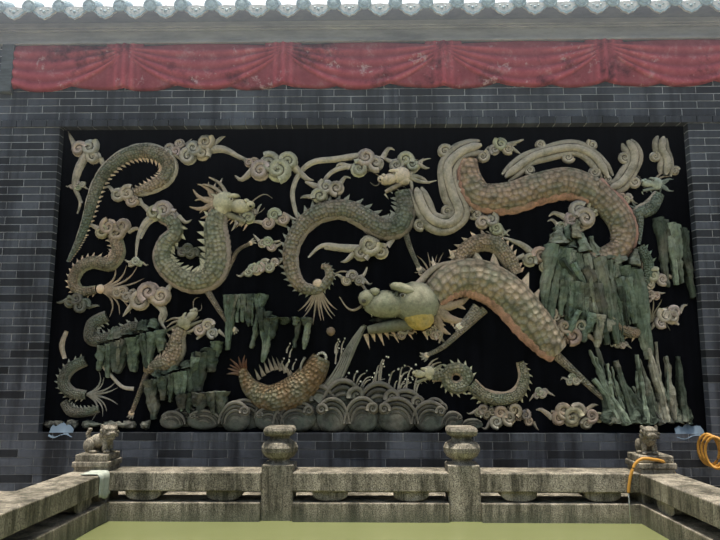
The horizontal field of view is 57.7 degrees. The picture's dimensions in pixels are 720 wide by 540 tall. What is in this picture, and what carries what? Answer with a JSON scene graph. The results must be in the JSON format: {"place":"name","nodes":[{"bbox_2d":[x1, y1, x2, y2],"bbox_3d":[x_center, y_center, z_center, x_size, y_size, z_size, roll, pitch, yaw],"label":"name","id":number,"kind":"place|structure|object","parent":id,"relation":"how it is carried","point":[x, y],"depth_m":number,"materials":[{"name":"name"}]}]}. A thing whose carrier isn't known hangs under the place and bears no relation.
{"place":"outdoors","nodes":[
{"label":"outdoors","id":0,"kind":"place"},
{"bbox_2d":[0,491,627,495],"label":"paving","id":1,"kind":"structure","parent":0,"point":[353,493],"depth_m":5.03,"materials":[{"name":"stone"}]},
{"bbox_2d":[0,425,719,539],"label":"balustrade","id":2,"kind":"object","parent":1,"relation":"on","point":[667,501],"depth_m":4.63,"materials":[{"name":"stone"}]},
{"bbox_2d":[80,470,109,498],"bbox_3d":[-1.861,1.516,4.600,0.152,0.182,0.192,0,-9,1],"label":"rag","id":3,"kind":"object","parent":2,"relation":"on","point":[104,491],"depth_m":4.59,"materials":[{"name":"fabric"}]},
{"bbox_2d":[83,423,659,454],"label":"stone lion statues","id":4,"kind":"object","parent":2,"relation":"on","point":[102,441],"depth_m":4.79,"materials":[{"name":"grey stone"}]},
{"bbox_2d":[0,47,719,491],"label":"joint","id":5,"kind":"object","parent":1,"relation":"on","point":[292,127],"depth_m":5.38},
{"bbox_2d":[0,44,15,93],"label":"frieze ends","id":6,"kind":"object","parent":5,"relation":"attached to","point":[7,67],"depth_m":5.61,"materials":[{"name":"stone"}]},
{"bbox_2d":[0,17,719,46],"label":"cornice","id":7,"kind":"structure","parent":5,"relation":"attached to","point":[395,31],"depth_m":5.60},
{"bbox_2d":[0,5,719,23],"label":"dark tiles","id":8,"kind":"object","parent":5,"relation":"on","point":[398,14],"depth_m":5.54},
{"bbox_2d":[0,0,719,18],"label":"roof tiles","id":9,"kind":"object","parent":8,"relation":"attached to","point":[29,6],"depth_m":5.41,"materials":[{"name":"grey ceramic"}]},
{"bbox_2d":[4,0,719,20],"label":"roof tile ends","id":10,"kind":"object","parent":9,"relation":"attached to","point":[372,6],"depth_m":5.41,"materials":[{"name":"white ceramic"}]},
{"bbox_2d":[11,38,719,91],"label":"drapery","id":11,"kind":"object","parent":5,"relation":"attached to","point":[426,64],"depth_m":5.57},
{"bbox_2d":[43,216,696,429],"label":"relief rocks","id":12,"kind":"object","parent":5,"relation":"attached to","point":[603,297],"depth_m":5.29,"materials":[{"name":"green stone"}]},
{"bbox_2d":[55,131,686,432],"bbox_3d":[0.076,0.041,5.331,5.207,2.547,0.163,0,-9,1],"label":"dragon relief","id":13,"kind":"object","parent":5,"relation":"attached to","point":[306,396],"depth_m":5.39},
{"bbox_2d":[43,126,706,432],"bbox_3d":[0.095,0.042,5.413,5.320,2.555,0.001,0,-9,1],"label":"panel","id":14,"kind":"object","parent":5,"relation":"attached to","point":[490,348],"depth_m":5.43,"materials":[{"name":"black stone"}]},
{"bbox_2d":[48,422,703,438],"bbox_3d":[0.110,1.272,5.170,5.171,0.119,0.059,0,-9,1],"label":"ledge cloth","id":15,"kind":"object","parent":5,"relation":"attached to","point":[65,429],"depth_m":5.14,"materials":[{"name":"blue"}]},
{"bbox_2d":[627,433,719,492],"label":"hose","id":16,"kind":"object","parent":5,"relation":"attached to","point":[703,457],"depth_m":4.98,"materials":[{"name":"orange"}]},
{"bbox_2d":[2,0,684,7],"label":"sky","id":17,"kind":"structure","parent":0,"point":[18,3],"materials":[{"name":"white"}]},
{"bbox_2d":[0,41,719,492],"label":"brick wall","id":18,"kind":"structure","parent":0,"point":[26,291],"depth_m":5.43,"materials":[{"name":"grey brick"}]},
{"bbox_2d":[75,521,668,539],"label":"water","id":19,"kind":"structure","parent":0,"point":[139,530],"depth_m":4.34,"materials":[{"name":"green liquid"}]}
]}

